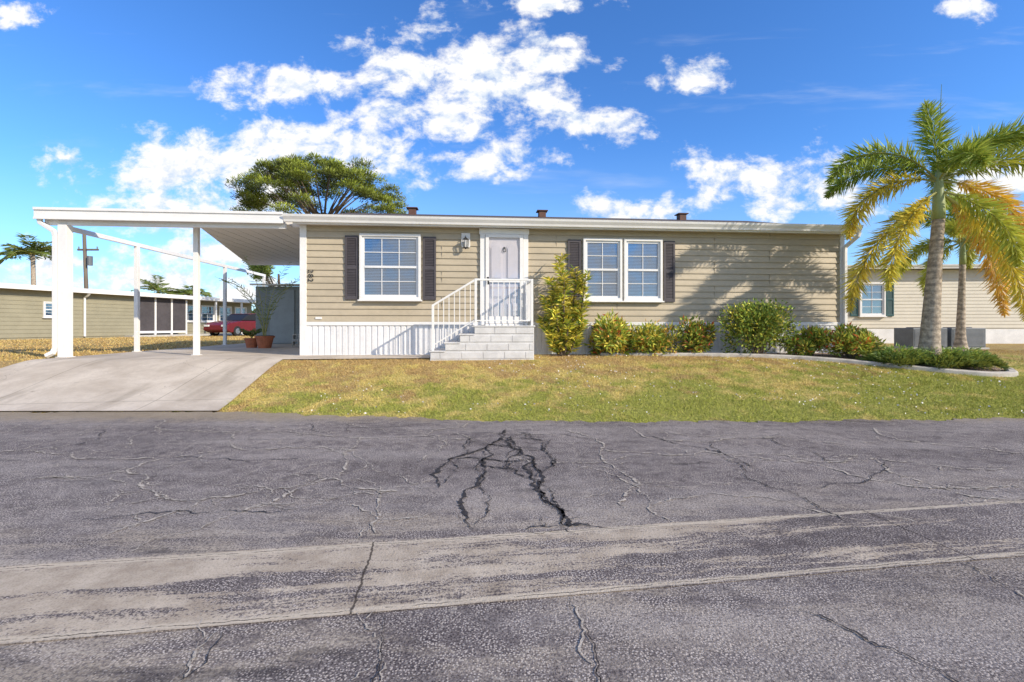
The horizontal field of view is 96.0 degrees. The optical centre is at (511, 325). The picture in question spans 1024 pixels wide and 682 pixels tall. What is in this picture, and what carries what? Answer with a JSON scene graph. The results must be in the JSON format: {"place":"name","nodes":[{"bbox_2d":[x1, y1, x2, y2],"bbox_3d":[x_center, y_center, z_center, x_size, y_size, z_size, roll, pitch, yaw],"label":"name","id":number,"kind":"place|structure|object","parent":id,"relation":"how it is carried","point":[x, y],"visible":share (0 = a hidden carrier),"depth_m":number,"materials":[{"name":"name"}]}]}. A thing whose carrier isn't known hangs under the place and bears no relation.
{"place":"outdoors","nodes":[
{"label":"outdoors","id":0,"kind":"place"},
{"bbox_2d":[0,343,299,410],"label":"driveway","id":1,"kind":"structure","parent":0,"point":[214,378],"depth_m":8.00,"materials":[{"name":"concrete"}]},
{"bbox_2d":[32,207,299,357],"bbox_3d":[-7.677,-0.879,14.463,5.200,3.130,9.575,0,0,-5],"label":"carport","id":2,"kind":"object","parent":1,"relation":"on","point":[261,238],"visible":0.75,"depth_m":9.86,"materials":[{"name":"white metal"}]},
{"bbox_2d":[240,328,261,347],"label":"potted plant","id":3,"kind":"object","parent":1,"relation":"on","point":[251,342],"visible":0.94,"depth_m":13.77,"materials":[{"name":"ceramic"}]},
{"bbox_2d":[219,257,299,347],"bbox_3d":[-7.356,-0.609,13.795,3.043,2.547,2.406,0,0,43],"label":"potted palm","id":4,"kind":"object","parent":1,"relation":"on","point":[264,340],"visible":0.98,"depth_m":13.60,"materials":[{"name":"plant"}]},
{"bbox_2d":[250,283,299,343],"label":"storage shed","id":5,"kind":"structure","parent":1,"relation":"on","point":[283,325],"depth_m":16.56,"materials":[{"name":"grey metal"}]},
{"bbox_2d":[270,290,294,342],"bbox_3d":[-8.265,-0.334,16.578,0.850,1.920,0.031,0,0,-5],"label":"door","id":6,"kind":"structure","parent":5,"relation":"in","point":[282,320],"depth_m":16.57,"materials":[{"name":"grey metal"}]},
{"bbox_2d":[292,340,299,346],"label":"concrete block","id":7,"kind":"structure","parent":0,"point":[293,344],"depth_m":14.64,"materials":[{"name":"grey concrete"}]},
{"bbox_2d":[292,334,299,339],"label":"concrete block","id":8,"kind":"structure","parent":7,"relation":"on","point":[293,336],"depth_m":14.62,"materials":[{"name":"grey concrete"}]},
{"bbox_2d":[0,411,1023,681],"bbox_3d":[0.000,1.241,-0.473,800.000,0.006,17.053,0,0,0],"label":"road","id":9,"kind":"structure","parent":0,"point":[90,485],"depth_m":2.96,"materials":[{"name":"grey asphalt"}]},
{"bbox_2d":[0,499,1023,644],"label":"drainage gutter","id":10,"kind":"object","parent":9,"relation":"on","point":[89,598],"visible":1,"depth_m":2.36,"materials":[{"name":"grey concrete"}]},
{"bbox_2d":[0,335,1023,422],"bbox_3d":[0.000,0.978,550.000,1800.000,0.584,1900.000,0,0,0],"label":"ground","id":11,"kind":"structure","parent":0,"point":[1004,347],"depth_m":7.53,"materials":[{"name":"green plant"}]},
{"bbox_2d":[0,232,51,284],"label":"palm tree","id":12,"kind":"object","parent":11,"relation":"on","point":[33,249],"visible":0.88,"depth_m":44.48,"materials":[{"name":"green plant"}]},
{"bbox_2d":[77,234,98,288],"bbox_3d":[-36.800,-3.763,39.936,1.800,9.111,0.452,0,0,0],"label":"utility pole","id":13,"kind":"object","parent":11,"relation":"on","point":[87,261],"visible":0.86,"depth_m":39.91,"materials":[{"name":"brown wood"}]},
{"bbox_2d":[0,283,255,339],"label":"mobile home","id":14,"kind":"object","parent":11,"relation":"on","point":[25,311],"visible":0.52,"depth_m":25.96,"materials":[{"name":"beige"}]},
{"bbox_2d":[42,301,51,317],"bbox_3d":[-23.425,-0.796,23.519,0.112,0.835,0.860,0,0,15],"label":"window","id":15,"kind":"structure","parent":14,"relation":"in","point":[47,306],"depth_m":23.30,"materials":[{"name":"white metal"}]},
{"bbox_2d":[187,304,192,321],"bbox_3d":[-22.455,-0.847,31.995,0.112,1.235,1.160,0,0,15],"label":"window","id":16,"kind":"structure","parent":14,"relation":"in","point":[189,307],"depth_m":32.11,"materials":[{"name":"glass"}]},
{"bbox_2d":[200,305,214,321],"bbox_3d":[-22.077,-0.847,33.448,0.112,1.235,1.160,0,0,15],"label":"window","id":17,"kind":"structure","parent":14,"relation":"in","point":[207,313],"depth_m":33.45,"materials":[{"name":"glass"}]},
{"bbox_2d":[219,306,231,320],"bbox_3d":[-21.699,-0.847,34.899,0.112,1.235,1.160,0,0,15],"label":"window","id":18,"kind":"structure","parent":14,"relation":"in","point":[229,309],"depth_m":34.69,"materials":[{"name":"glass"}]},
{"bbox_2d":[234,307,246,313],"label":"window","id":19,"kind":"structure","parent":14,"relation":"in","point":[236,309],"depth_m":36.11,"materials":[{"name":"white glass"}]},
{"bbox_2d":[131,274,183,294],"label":"palm tree","id":20,"kind":"object","parent":11,"relation":"on","point":[155,287],"visible":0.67,"depth_m":59.27,"materials":[{"name":"green plant"}]},
{"bbox_2d":[173,285,211,296],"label":"palm tree","id":21,"kind":"object","parent":11,"relation":"on","point":[188,292],"visible":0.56,"depth_m":61.23,"materials":[{"name":"green plant"}]},
{"bbox_2d":[203,313,255,335],"bbox_3d":[-18.302,-0.079,31.191,1.840,1.521,4.502,0,0,10],"label":"parked car","id":22,"kind":"object","parent":11,"relation":"on","point":[238,321],"visible":0.61,"depth_m":29.89,"materials":[{"name":"red paint"}]},
{"bbox_2d":[242,260,279,283],"bbox_3d":[-21.097,-2.825,38.625,2.902,7.236,2.657,0,0,44],"label":"leafy tree","id":23,"kind":"object","parent":11,"relation":"on","point":[266,269],"visible":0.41,"depth_m":38.29,"materials":[{"name":"green plant"}]},
{"bbox_2d":[225,151,407,213],"bbox_3d":[-12.287,-5.163,30.084,10.448,11.939,9.836,0,0,-41],"label":"tree","id":24,"kind":"object","parent":11,"relation":"on","point":[293,174],"visible":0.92,"depth_m":28.67,"materials":[{"name":"green plant"}]},
{"bbox_2d":[284,355,429,358],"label":"walkway","id":25,"kind":"structure","parent":11,"relation":"on","point":[352,356],"depth_m":9.86,"materials":[{"name":"concrete"}]},
{"bbox_2d":[429,278,534,360],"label":"entry steps","id":26,"kind":"structure","parent":11,"relation":"on","point":[498,342],"depth_m":9.51,"materials":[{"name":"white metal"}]},
{"bbox_2d":[282,207,863,354],"bbox_3d":[1.348,-1.419,14.962,13.350,4.410,9.122,0,0,-5],"label":"mobile home","id":27,"kind":"object","parent":11,"relation":"on","point":[376,283],"visible":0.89,"depth_m":10.65,"materials":[{"name":"beige plastic"}]},
{"bbox_2d":[357,233,421,301],"bbox_3d":[-2.742,-1.306,10.383,1.416,1.515,0.112,0,0,-5],"label":"window","id":28,"kind":"structure","parent":27,"relation":"in","point":[389,264],"depth_m":10.41,"materials":[{"name":"white metal"}]},
{"bbox_2d":[479,228,528,324],"bbox_3d":[-0.176,-1.109,10.588,1.153,2.250,0.129,0,0,-5],"label":"door","id":29,"kind":"structure","parent":27,"relation":"in","point":[506,249],"depth_m":10.61,"materials":[{"name":"white metal"}]},
{"bbox_2d":[583,238,623,301],"bbox_3d":[2.127,-1.296,10.800,0.990,1.495,0.112,0,0,-5],"label":"window","id":30,"kind":"structure","parent":27,"relation":"in","point":[603,256],"depth_m":10.83,"materials":[{"name":"white metal"}]},
{"bbox_2d":[623,239,663,302],"bbox_3d":[3.099,-1.296,10.883,0.993,1.495,0.112,0,0,-5],"label":"window","id":31,"kind":"structure","parent":27,"relation":"in","point":[642,258],"depth_m":10.91,"materials":[{"name":"white metal"}]},
{"bbox_2d":[534,353,1003,370],"bbox_3d":[5.072,0.797,9.973,9.356,0.254,2.774,0,0,0],"label":"planting bed","id":32,"kind":"object","parent":11,"relation":"on","point":[845,357],"visible":0.23,"depth_m":10.10,"materials":[{"name":"brown soil"}]},
{"bbox_2d":[536,253,592,355],"bbox_3d":[1.180,-0.485,10.286,1.337,2.408,0.718,0,0,0],"label":"tall shrub","id":33,"kind":"object","parent":32,"relation":"on","point":[564,335],"visible":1,"depth_m":10.25,"materials":[{"name":"green plant"}]},
{"bbox_2d":[582,308,636,355],"bbox_3d":[2.250,0.193,10.429,1.307,1.228,1.186,0,0,-23],"label":"shrub","id":34,"kind":"object","parent":32,"relation":"on","point":[609,335],"visible":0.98,"depth_m":10.22,"materials":[{"name":"green plant"}]},
{"bbox_2d":[625,319,686,356],"bbox_3d":[3.252,0.285,10.508,1.759,0.941,1.038,0,0,-18],"label":"shrub","id":35,"kind":"object","parent":32,"relation":"on","point":[652,338],"visible":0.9,"depth_m":10.31,"materials":[{"name":"green plant"}]},
{"bbox_2d":[676,315,717,352],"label":"shrub","id":36,"kind":"object","parent":32,"relation":"on","point":[698,338],"visible":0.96,"depth_m":10.43,"materials":[{"name":"green plant"}]},
{"bbox_2d":[716,297,802,353],"bbox_3d":[5.617,0.041,10.498,2.062,1.395,1.348,0,0,-4],"label":"shrub","id":37,"kind":"object","parent":32,"relation":"on","point":[757,324],"visible":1,"depth_m":10.29,"materials":[{"name":"green plant"}]},
{"bbox_2d":[783,325,834,355],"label":"shrub","id":38,"kind":"object","parent":32,"relation":"on","point":[810,343],"visible":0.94,"depth_m":10.27,"materials":[{"name":"green plant"}]},
{"bbox_2d":[817,322,886,358],"bbox_3d":[7.500,0.351,10.010,1.379,0.902,1.212,0,0,-26],"label":"shrub","id":39,"kind":"object","parent":32,"relation":"on","point":[849,341],"visible":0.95,"depth_m":9.82,"materials":[{"name":"green plant"}]},
{"bbox_2d":[856,343,944,367],"bbox_3d":[7.905,0.593,9.461,1.580,0.540,1.263,0,0,0],"label":"juniper shrub","id":40,"kind":"object","parent":32,"relation":"on","point":[891,355],"visible":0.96,"depth_m":9.18,"materials":[{"name":"green plant"}]},
{"bbox_2d":[822,84,1023,366],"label":"palm tree","id":41,"kind":"object","parent":32,"relation":"on","point":[979,154],"visible":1,"depth_m":9.32,"materials":[{"name":"green plant"}]},
{"bbox_2d":[896,346,994,370],"bbox_3d":[8.642,0.626,9.349,1.685,0.492,1.341,0,0,0],"label":"juniper shrub","id":42,"kind":"object","parent":32,"relation":"on","point":[950,360],"visible":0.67,"depth_m":8.89,"materials":[{"name":"green plant"}]},
{"bbox_2d":[946,345,1010,370],"bbox_3d":[9.152,0.644,9.280,1.296,0.523,1.084,0,0,0],"label":"juniper shrub","id":43,"kind":"object","parent":32,"relation":"on","point":[994,360],"visible":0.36,"depth_m":8.94,"materials":[{"name":"green plant"}]},
{"bbox_2d":[600,352,1017,376],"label":"garden curb","id":44,"kind":"structure","parent":11,"relation":"on","point":[1011,372],"depth_m":9.56,"materials":[{"name":"concrete"}]},
{"bbox_2d":[894,327,949,348],"bbox_3d":[12.250,0.366,13.841,1.050,0.640,0.850,0,0,4],"label":"air conditioner","id":45,"kind":"object","parent":11,"relation":"on","point":[908,336],"visible":0.64,"depth_m":13.63,"materials":[{"name":"metal"}]},
{"bbox_2d":[847,264,1023,343],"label":"mobile home","id":46,"kind":"object","parent":11,"relation":"on","point":[880,312],"visible":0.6,"depth_m":17.74,"materials":[{"name":"beige"}]},
{"bbox_2d":[858,283,886,316],"bbox_3d":[13.969,-0.997,17.855,1.010,1.335,0.112,0,0,4],"label":"window","id":47,"kind":"structure","parent":46,"relation":"in","point":[873,304],"depth_m":17.89,"materials":[{"name":"glass"}]},
{"bbox_2d":[888,177,1023,350],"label":"palm tree","id":48,"kind":"object","parent":11,"relation":"on","point":[965,262],"visible":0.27,"depth_m":12.21,"materials":[{"name":"green plant"}]},
{"bbox_2d":[943,327,988,348],"bbox_3d":[13.370,0.366,13.841,1.050,0.640,0.850,0,0,4],"label":"air conditioner","id":49,"kind":"object","parent":11,"relation":"on","point":[976,337],"visible":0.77,"depth_m":13.45,"materials":[{"name":"metal"}]},
{"bbox_2d":[0,0,1023,310],"label":"sky","id":50,"kind":"structure","parent":0,"point":[730,110],"materials":[{"name":"blue"}]}
]}

